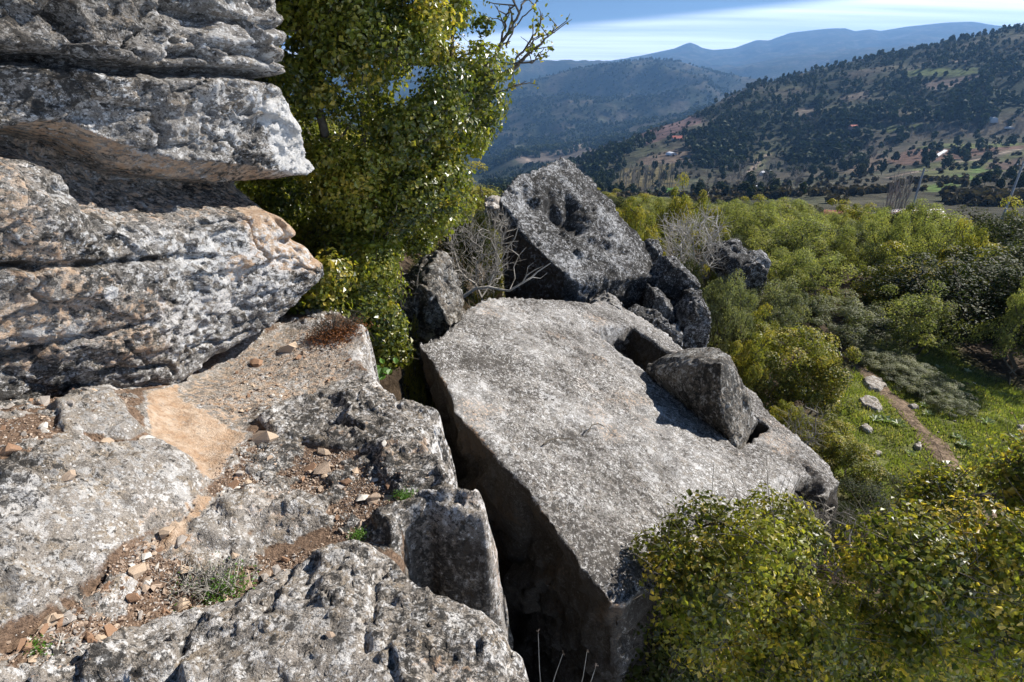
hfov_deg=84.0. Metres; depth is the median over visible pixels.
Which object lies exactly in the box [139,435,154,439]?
stone
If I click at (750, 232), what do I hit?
bush
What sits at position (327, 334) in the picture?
plant
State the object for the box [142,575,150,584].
stone
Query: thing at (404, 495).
plant
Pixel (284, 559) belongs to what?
stone
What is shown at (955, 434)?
leafy rosette
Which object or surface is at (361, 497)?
stone
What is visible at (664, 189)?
pine tree
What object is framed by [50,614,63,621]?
stone
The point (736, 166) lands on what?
pine tree
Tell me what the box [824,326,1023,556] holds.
grass
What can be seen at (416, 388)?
shrub
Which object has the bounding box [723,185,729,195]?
pine tree
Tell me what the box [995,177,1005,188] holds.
pine tree
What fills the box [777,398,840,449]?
bush
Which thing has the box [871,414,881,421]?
leafy rosette
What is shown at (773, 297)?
shrub
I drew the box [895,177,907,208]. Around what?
bare tree
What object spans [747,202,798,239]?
tree
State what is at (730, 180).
bare tree
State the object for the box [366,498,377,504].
stone
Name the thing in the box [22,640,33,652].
stone
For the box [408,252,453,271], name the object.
shrub
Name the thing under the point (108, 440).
stone
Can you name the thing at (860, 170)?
pine tree
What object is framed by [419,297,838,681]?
rock cut grave
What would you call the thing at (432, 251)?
bush
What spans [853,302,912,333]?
shrub
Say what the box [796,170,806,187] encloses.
bare tree
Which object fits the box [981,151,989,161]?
pine tree
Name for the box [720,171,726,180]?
pine tree
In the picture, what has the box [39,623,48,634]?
stone
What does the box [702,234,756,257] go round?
tree
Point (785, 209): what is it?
bush
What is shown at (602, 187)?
pine tree
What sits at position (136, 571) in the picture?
stone
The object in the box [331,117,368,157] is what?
bush
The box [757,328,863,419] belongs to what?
shrub
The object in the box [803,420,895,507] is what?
shrub
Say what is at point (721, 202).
bush
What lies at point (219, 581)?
plant
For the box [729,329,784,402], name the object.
shrub
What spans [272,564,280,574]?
stone
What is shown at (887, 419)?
leafy rosette
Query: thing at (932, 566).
kermes oak bush
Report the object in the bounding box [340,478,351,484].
stone
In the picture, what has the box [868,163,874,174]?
pine tree
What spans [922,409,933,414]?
leafy rosette
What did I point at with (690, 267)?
shrub
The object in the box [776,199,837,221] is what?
tree
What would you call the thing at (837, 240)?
tree
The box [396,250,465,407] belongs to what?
boulder
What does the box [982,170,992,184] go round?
pine tree
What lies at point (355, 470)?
stone
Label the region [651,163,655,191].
bare tree
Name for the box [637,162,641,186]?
bare tree
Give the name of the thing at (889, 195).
bare tree
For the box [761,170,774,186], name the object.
bare tree
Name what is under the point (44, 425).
stone
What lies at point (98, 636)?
stone
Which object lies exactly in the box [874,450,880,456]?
flat stone
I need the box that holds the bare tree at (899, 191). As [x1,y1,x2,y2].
[892,172,904,208]
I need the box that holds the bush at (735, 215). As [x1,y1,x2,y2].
[707,201,761,246]
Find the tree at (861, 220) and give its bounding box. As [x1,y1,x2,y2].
[846,207,890,259]
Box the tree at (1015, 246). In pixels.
[1001,239,1022,251]
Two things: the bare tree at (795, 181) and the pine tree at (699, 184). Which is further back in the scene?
the pine tree at (699, 184)
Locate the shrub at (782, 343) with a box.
[723,321,854,415]
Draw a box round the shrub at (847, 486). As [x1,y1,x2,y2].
[835,471,909,535]
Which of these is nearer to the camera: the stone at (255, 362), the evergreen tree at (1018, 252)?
the stone at (255, 362)
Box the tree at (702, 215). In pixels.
[681,203,713,246]
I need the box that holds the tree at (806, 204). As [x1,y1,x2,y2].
[768,196,807,217]
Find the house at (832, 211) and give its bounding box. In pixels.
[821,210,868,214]
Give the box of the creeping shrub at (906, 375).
[859,350,938,381]
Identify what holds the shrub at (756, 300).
on the ground at (980, 355)
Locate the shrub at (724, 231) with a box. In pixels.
[668,200,730,264]
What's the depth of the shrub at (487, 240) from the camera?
9.58 m
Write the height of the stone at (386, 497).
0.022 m
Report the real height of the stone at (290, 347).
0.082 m
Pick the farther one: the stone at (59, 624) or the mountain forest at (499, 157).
the mountain forest at (499, 157)
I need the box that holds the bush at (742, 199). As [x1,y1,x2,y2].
[730,196,748,208]
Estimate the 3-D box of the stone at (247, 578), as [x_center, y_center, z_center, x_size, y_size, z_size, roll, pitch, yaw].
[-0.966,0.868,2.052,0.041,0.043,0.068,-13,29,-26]
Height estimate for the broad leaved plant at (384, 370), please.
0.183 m
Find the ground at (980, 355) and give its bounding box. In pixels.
[248,197,1023,681]
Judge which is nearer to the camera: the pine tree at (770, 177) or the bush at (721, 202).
the bush at (721, 202)
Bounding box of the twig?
[543,437,572,444]
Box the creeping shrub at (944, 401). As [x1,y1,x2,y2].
[922,392,981,421]
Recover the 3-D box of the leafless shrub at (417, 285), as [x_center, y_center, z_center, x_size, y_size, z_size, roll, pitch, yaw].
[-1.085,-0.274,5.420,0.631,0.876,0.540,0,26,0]
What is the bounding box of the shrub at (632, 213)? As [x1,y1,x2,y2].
[616,197,668,255]
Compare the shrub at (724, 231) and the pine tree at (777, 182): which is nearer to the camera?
the shrub at (724, 231)
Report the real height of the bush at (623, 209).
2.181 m
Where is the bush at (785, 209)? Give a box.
[740,194,792,222]
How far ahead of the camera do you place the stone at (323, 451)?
2.70 m
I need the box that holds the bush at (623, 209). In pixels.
[617,193,659,235]
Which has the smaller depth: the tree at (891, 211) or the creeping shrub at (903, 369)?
the creeping shrub at (903, 369)
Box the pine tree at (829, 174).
[825,170,833,179]
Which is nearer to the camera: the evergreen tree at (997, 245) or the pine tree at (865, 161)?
the evergreen tree at (997, 245)
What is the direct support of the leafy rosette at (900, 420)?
on the ground at (980, 355)
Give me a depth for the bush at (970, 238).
15.91 m
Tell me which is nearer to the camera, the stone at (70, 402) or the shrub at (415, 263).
the stone at (70, 402)
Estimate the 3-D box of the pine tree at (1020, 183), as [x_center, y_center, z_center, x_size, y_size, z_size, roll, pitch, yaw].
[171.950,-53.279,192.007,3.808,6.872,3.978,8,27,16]
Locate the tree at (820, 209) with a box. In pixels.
[803,204,825,218]
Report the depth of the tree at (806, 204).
34.02 m
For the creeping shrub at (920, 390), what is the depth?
10.94 m
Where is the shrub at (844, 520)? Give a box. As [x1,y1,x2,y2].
[822,494,876,569]
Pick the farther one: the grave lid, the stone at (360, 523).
the grave lid
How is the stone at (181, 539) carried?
on the rock ledge
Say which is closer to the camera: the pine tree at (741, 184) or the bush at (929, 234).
the bush at (929, 234)
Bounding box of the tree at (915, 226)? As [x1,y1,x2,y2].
[906,199,978,256]
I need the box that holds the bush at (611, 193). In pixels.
[597,187,619,196]
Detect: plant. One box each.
[24,632,62,657]
[152,560,210,603]
[173,550,258,610]
[292,309,368,350]
[314,310,384,338]
[346,526,369,539]
[376,358,397,379]
[388,486,417,500]
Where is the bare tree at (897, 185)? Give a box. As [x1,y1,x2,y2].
[891,175,900,209]
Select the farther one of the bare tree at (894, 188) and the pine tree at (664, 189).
the pine tree at (664, 189)
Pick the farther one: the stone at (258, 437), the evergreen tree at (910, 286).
the evergreen tree at (910, 286)
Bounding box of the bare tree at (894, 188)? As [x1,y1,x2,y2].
[887,169,899,208]
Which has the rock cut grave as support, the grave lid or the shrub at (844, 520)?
the grave lid
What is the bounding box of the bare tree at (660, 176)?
[658,160,662,190]
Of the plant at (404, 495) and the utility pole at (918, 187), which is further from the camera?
the utility pole at (918, 187)
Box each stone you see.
[0,443,22,456]
[3,403,14,409]
[15,638,27,654]
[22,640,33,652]
[28,654,38,662]
[35,396,49,405]
[38,422,47,429]
[39,612,57,626]
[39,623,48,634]
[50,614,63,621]
[56,620,62,627]
[62,470,75,481]
[62,614,76,625]
[67,399,73,405]
[84,632,94,642]
[95,634,106,639]
[99,437,114,442]
[102,581,109,589]
[104,623,117,636]
[126,593,140,602]
[128,562,145,579]
[138,610,142,619]
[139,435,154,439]
[141,584,150,591]
[142,552,151,559]
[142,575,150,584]
[143,580,150,585]
[150,584,157,590]
[159,526,174,539]
[172,597,190,612]
[175,535,186,546]
[176,565,192,574]
[227,479,239,488]
[231,552,239,558]
[235,470,243,476]
[240,570,251,587]
[249,358,262,366]
[252,431,278,443]
[260,569,271,575]
[261,573,268,580]
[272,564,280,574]
[277,341,297,352]
[281,556,290,562]
[304,462,316,471]
[313,461,330,473]
[317,448,330,454]
[325,631,335,638]
[335,484,344,488]
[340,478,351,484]
[352,467,358,473]
[356,494,367,500]
[356,519,363,528]
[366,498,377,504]
[367,493,380,502]
[382,495,392,500]
[386,481,390,489]
[858,395,882,412]
[859,423,872,433]
[862,375,886,391]
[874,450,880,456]
[908,403,918,408]
[914,441,921,450]
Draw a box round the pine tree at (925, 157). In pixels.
[921,151,929,164]
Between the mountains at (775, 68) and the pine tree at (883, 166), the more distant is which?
the mountains at (775, 68)
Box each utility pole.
[911,168,927,210]
[1001,161,1023,218]
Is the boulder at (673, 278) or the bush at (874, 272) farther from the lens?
the bush at (874, 272)
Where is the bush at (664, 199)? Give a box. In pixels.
[626,193,665,218]
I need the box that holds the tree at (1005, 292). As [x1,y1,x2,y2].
[964,263,1023,358]
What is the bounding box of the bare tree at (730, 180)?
[727,169,738,187]
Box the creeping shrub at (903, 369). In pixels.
[882,360,950,399]
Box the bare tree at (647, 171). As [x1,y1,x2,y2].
[645,162,649,191]
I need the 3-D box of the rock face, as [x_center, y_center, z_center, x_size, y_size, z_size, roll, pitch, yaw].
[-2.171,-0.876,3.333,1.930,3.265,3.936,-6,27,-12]
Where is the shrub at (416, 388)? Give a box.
[402,314,436,409]
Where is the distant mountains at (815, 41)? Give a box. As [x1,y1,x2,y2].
[610,22,1001,65]
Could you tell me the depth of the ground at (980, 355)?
10.56 m
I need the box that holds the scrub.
[484,26,1023,206]
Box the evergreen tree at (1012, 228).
[902,204,1023,255]
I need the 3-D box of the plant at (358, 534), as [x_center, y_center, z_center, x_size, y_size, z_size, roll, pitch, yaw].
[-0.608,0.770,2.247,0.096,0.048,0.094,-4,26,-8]
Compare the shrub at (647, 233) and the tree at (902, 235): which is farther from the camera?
the tree at (902, 235)
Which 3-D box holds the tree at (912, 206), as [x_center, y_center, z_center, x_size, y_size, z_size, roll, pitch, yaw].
[17.439,-4.546,24.361,2.616,3.369,2.734,-14,29,-26]
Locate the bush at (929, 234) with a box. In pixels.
[871,208,955,277]
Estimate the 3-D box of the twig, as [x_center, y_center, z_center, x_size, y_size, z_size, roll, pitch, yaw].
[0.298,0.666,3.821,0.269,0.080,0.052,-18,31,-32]
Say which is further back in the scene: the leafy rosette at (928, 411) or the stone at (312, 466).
the leafy rosette at (928, 411)
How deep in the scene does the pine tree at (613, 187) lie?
296.53 m
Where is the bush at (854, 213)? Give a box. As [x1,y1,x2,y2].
[836,202,891,234]
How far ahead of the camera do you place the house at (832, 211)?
98.76 m
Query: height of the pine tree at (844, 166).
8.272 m
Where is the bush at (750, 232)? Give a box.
[729,199,811,250]
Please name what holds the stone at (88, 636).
on the rock ledge
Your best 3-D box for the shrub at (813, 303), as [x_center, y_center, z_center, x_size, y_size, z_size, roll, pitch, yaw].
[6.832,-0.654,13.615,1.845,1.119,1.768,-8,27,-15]
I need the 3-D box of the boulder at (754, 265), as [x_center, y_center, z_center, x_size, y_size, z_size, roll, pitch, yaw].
[4.729,-0.874,12.365,1.400,2.587,1.505,0,26,0]
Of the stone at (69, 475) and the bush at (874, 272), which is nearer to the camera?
the stone at (69, 475)
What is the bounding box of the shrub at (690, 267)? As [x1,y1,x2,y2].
[674,253,703,290]
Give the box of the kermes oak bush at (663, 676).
[609,603,718,681]
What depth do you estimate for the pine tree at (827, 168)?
405.65 m
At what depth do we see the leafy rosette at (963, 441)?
9.25 m
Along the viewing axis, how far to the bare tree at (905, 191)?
109.44 m
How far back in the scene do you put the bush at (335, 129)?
8.16 m
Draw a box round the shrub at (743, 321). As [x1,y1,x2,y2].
[702,269,757,362]
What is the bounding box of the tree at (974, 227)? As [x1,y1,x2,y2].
[954,222,1010,251]
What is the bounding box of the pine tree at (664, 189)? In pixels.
[661,185,666,192]
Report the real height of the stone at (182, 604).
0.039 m
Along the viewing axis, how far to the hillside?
649.30 m
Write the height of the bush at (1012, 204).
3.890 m
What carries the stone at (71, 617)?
on the rock ledge
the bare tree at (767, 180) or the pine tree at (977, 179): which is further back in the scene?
the bare tree at (767, 180)
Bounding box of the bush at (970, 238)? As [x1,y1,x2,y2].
[923,215,1005,306]
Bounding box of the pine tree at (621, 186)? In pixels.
[618,181,624,191]
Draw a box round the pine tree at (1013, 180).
[1010,176,1016,185]
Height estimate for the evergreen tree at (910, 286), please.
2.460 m
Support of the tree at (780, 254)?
on the ground at (980, 355)
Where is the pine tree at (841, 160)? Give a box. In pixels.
[837,158,845,168]
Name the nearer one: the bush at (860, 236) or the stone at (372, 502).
the stone at (372, 502)
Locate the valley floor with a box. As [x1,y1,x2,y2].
[612,151,1023,222]
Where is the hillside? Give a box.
[468,26,1023,186]
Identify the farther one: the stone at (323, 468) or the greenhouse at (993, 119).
the greenhouse at (993, 119)
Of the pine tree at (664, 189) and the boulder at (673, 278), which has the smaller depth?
the boulder at (673, 278)
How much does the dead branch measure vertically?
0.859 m
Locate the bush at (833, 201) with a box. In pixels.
[817,198,869,229]
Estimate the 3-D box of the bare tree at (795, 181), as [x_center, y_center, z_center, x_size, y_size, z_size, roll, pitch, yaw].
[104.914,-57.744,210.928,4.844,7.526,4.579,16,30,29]
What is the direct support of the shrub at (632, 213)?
on the ground at (980, 355)
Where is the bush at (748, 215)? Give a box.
[731,206,766,228]
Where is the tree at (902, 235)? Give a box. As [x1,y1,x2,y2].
[851,208,927,294]
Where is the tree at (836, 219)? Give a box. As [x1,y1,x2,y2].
[821,211,850,230]
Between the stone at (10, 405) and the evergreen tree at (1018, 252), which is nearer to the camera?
the stone at (10, 405)
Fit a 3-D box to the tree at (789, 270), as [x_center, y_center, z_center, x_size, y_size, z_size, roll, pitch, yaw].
[7.243,-1.443,14.268,2.333,2.126,2.232,-2,26,-4]
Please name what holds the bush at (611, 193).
on the ground at (980, 355)
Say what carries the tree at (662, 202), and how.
on the ground at (980, 355)
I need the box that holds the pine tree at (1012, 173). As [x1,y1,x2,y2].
[1008,168,1017,180]
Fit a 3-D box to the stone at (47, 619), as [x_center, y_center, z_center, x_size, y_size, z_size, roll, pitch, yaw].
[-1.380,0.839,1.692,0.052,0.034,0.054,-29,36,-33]
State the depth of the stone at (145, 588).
1.90 m
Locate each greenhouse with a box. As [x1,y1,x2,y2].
[665,152,676,155]
[989,117,997,122]
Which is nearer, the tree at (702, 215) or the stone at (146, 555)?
the stone at (146, 555)
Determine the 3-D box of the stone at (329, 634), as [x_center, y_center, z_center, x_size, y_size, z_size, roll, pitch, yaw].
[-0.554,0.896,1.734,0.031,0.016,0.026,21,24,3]
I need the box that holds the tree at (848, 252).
[812,222,865,287]
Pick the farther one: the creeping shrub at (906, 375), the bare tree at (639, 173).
the bare tree at (639, 173)
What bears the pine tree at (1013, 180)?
on the valley floor
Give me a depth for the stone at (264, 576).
2.06 m
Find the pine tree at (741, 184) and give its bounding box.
[739,181,745,189]
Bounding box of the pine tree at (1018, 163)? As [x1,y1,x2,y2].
[1013,159,1019,168]
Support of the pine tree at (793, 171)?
on the valley floor
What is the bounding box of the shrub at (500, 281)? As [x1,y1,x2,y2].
[472,221,505,303]
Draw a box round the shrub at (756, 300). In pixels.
[702,273,759,349]
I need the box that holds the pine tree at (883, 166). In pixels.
[879,158,887,174]
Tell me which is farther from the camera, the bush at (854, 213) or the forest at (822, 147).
the forest at (822, 147)
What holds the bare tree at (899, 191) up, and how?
on the valley floor
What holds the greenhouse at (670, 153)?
on the hillside
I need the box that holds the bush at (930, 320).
[845,280,981,362]
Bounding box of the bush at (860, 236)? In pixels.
[827,218,891,282]
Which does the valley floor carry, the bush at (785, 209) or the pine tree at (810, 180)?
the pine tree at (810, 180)
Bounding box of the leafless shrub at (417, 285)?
[386,273,420,331]
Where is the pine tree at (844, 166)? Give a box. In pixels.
[841,163,848,170]
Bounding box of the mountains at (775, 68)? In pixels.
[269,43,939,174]
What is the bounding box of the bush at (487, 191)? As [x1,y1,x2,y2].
[464,161,502,231]
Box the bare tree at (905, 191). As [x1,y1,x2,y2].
[899,169,911,207]
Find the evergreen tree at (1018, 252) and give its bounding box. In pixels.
[937,234,1023,304]
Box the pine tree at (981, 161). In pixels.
[978,158,985,166]
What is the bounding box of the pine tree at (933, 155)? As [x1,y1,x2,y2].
[928,150,937,161]
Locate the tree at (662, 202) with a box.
[646,197,668,221]
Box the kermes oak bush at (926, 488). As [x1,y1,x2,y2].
[841,411,1023,679]
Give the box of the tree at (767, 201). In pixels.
[753,198,777,206]
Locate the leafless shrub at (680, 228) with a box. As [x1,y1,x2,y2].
[650,200,738,278]
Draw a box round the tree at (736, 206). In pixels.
[716,197,745,230]
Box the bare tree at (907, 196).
[899,171,914,208]
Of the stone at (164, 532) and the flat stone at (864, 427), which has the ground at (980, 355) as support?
the flat stone at (864, 427)
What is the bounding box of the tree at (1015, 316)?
[971,274,1023,386]
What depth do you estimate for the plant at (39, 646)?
1.61 m
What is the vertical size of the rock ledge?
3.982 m
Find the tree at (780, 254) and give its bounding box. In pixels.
[763,244,817,296]
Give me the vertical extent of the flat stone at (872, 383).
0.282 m
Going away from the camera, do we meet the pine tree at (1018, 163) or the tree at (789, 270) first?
the tree at (789, 270)
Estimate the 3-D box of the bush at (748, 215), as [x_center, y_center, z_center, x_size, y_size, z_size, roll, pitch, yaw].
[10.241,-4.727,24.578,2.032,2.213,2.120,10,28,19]
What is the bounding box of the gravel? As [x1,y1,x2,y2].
[0,340,428,678]
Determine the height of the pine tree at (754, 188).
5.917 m
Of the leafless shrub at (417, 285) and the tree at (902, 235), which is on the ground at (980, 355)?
the tree at (902, 235)
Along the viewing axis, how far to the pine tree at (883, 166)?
361.84 m
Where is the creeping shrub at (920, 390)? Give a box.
[896,377,980,408]
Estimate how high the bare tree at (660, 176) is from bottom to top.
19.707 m
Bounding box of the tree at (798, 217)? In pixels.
[790,212,832,242]
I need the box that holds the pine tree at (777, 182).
[772,178,780,185]
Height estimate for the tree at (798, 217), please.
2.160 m
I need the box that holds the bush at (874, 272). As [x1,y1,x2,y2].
[820,239,966,322]
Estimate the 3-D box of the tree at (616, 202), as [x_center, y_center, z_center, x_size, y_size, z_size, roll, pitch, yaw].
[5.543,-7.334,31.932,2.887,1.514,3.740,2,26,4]
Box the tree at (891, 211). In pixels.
[867,205,896,221]
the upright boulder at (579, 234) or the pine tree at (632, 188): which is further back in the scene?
the pine tree at (632, 188)
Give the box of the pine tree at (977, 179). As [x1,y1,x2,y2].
[970,175,981,187]
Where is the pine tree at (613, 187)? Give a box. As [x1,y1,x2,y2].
[609,184,617,191]
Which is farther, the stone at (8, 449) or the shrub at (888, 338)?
the shrub at (888, 338)
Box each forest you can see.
[478,23,1023,197]
[478,56,767,173]
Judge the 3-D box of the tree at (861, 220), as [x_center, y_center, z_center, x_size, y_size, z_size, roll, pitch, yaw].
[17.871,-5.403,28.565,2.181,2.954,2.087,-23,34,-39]
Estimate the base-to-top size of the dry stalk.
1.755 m
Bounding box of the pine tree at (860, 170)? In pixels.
[854,163,866,177]
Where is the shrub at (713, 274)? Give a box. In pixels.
[702,264,719,345]
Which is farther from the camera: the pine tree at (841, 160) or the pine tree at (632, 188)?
the pine tree at (841, 160)
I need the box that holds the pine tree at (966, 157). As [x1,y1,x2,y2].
[961,152,971,161]
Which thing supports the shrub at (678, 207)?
on the ground at (980, 355)
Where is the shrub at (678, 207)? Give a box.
[649,171,709,264]
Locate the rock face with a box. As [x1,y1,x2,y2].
[0,0,323,400]
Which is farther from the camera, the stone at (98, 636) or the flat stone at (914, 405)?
the flat stone at (914, 405)
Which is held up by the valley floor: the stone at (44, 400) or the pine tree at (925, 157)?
the pine tree at (925, 157)
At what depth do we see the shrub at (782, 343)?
9.15 m
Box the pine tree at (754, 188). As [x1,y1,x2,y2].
[750,185,755,195]
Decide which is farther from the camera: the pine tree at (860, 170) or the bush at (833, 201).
the pine tree at (860, 170)
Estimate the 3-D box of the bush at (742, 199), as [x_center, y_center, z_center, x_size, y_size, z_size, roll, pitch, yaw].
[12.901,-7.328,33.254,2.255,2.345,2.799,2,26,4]
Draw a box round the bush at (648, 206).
[621,196,659,225]
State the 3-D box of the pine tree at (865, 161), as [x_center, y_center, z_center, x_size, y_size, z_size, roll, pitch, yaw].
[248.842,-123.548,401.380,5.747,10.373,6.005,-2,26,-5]
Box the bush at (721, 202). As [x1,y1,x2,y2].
[690,200,724,206]
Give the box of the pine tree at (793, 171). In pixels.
[791,166,801,175]
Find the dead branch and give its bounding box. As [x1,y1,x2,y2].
[463,225,550,297]
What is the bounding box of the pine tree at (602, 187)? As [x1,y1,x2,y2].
[597,182,605,191]
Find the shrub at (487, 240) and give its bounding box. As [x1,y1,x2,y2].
[436,208,498,309]
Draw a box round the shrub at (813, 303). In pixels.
[760,290,843,333]
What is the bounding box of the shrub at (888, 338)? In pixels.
[827,318,918,354]
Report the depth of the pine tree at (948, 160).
348.99 m
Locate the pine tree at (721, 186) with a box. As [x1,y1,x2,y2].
[718,182,725,189]
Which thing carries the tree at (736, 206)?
on the ground at (980, 355)
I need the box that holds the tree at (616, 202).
[608,196,625,208]
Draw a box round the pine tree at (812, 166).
[807,164,816,172]
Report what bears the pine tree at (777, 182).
on the valley floor
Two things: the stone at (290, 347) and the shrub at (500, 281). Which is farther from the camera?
the shrub at (500, 281)
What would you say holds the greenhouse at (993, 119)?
on the hillside
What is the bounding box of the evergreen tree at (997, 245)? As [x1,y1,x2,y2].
[898,242,1009,315]
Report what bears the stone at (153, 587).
on the rock ledge
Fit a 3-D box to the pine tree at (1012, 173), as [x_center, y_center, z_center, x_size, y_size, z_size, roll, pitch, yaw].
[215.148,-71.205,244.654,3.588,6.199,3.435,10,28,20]
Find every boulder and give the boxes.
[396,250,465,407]
[484,195,502,298]
[499,157,652,308]
[589,290,624,309]
[624,304,683,348]
[641,283,675,323]
[644,238,662,264]
[650,255,700,305]
[673,288,710,349]
[699,239,770,341]
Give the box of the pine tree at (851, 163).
[848,158,853,168]
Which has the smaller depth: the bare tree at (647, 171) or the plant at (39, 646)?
the plant at (39, 646)
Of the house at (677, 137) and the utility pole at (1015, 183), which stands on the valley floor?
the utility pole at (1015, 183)
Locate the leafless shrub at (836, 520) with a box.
[805,489,905,574]
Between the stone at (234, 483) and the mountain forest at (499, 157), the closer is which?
the stone at (234, 483)
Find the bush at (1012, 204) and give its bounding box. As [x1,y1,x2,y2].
[975,196,1023,247]
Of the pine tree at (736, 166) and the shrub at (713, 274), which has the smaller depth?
the shrub at (713, 274)
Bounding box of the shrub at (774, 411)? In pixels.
[769,399,817,443]
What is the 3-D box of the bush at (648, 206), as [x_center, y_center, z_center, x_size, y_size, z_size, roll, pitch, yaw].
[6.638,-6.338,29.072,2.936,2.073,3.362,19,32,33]
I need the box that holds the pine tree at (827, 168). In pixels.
[823,166,831,173]
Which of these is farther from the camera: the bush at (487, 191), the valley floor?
the valley floor
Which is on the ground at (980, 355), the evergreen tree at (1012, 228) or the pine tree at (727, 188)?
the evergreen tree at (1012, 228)
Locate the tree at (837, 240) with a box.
[785,223,868,271]
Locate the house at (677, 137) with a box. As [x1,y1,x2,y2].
[671,136,682,139]
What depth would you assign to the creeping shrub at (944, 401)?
10.23 m
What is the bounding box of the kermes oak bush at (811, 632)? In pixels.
[622,458,899,681]
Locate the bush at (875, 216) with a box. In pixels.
[860,206,898,234]
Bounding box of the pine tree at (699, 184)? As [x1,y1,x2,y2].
[693,181,704,192]
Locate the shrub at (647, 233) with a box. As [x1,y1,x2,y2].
[629,211,651,240]
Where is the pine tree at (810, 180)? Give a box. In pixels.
[806,173,814,186]
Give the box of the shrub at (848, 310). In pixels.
[789,289,892,347]
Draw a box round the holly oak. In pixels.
[235,0,571,374]
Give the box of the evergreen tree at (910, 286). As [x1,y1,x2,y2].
[860,239,1023,350]
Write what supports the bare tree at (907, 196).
on the valley floor
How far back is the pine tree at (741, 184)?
235.58 m
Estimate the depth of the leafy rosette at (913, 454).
9.01 m
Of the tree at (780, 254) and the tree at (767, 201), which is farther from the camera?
the tree at (767, 201)
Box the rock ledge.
[0,307,528,681]
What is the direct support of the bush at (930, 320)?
on the ground at (980, 355)
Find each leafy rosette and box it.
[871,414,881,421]
[879,414,895,421]
[892,418,906,426]
[905,449,916,455]
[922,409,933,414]
[951,432,961,438]
[956,438,973,446]
[980,417,995,423]
[1010,433,1022,440]
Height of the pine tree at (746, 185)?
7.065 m
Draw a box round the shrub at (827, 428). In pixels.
[778,409,862,470]
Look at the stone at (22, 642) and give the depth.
1.59 m
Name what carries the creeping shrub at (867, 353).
on the ground at (980, 355)
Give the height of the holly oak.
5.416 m
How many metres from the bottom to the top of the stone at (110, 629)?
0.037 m
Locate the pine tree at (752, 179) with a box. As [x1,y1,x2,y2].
[744,171,756,185]
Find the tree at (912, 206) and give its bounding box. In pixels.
[890,196,954,247]
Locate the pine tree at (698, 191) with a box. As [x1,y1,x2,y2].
[695,187,701,196]
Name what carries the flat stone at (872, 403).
on the ground at (980, 355)
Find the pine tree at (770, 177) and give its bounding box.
[766,171,776,180]
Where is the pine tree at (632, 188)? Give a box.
[628,183,636,192]
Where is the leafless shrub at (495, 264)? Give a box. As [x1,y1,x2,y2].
[442,205,524,300]
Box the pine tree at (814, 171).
[811,167,817,174]
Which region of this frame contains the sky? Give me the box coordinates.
[278,0,1023,60]
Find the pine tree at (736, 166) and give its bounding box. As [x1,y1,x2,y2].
[733,163,738,172]
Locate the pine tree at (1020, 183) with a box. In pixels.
[1013,173,1023,187]
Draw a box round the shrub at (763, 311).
[721,303,786,383]
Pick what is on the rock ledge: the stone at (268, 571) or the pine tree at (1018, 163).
the stone at (268, 571)
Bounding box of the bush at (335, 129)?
[234,119,390,214]
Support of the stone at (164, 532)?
on the rock ledge
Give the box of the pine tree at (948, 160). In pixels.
[940,155,954,169]
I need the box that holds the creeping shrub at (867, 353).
[842,343,911,375]
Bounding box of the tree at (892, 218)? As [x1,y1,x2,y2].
[885,207,907,226]
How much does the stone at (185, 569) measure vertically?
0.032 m
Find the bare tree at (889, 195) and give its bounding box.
[880,174,894,206]
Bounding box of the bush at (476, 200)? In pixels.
[465,186,484,209]
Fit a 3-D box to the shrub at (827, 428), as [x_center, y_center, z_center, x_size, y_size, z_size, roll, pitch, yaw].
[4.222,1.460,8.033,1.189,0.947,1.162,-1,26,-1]
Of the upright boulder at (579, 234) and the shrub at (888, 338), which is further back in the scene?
the shrub at (888, 338)
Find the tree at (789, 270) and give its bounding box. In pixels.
[766,246,857,314]
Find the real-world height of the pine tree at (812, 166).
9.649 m
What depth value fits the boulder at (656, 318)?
7.73 m
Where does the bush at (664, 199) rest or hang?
on the ground at (980, 355)
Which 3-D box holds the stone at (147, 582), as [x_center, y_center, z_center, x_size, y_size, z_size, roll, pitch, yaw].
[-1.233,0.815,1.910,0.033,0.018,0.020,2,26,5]
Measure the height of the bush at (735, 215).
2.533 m
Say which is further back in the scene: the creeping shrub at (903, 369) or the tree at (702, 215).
the tree at (702, 215)
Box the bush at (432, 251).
[410,210,487,264]
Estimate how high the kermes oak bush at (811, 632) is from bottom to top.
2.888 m
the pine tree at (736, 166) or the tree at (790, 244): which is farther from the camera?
the pine tree at (736, 166)
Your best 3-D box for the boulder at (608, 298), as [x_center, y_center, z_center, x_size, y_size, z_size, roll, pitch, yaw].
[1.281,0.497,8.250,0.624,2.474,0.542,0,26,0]
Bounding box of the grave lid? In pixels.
[646,347,757,448]
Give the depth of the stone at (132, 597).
1.84 m
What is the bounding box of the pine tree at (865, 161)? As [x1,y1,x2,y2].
[862,159,869,167]
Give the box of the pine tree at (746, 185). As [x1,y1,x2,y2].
[741,181,749,190]
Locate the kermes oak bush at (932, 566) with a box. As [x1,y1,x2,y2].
[823,470,1023,681]
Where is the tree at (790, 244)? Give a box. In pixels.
[745,213,842,285]
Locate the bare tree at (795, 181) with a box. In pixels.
[788,175,802,189]
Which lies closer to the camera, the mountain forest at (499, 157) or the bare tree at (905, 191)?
the bare tree at (905, 191)
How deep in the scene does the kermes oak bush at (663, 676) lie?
2.97 m
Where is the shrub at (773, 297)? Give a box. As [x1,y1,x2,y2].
[743,276,813,336]
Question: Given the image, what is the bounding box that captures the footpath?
[832,342,1001,526]

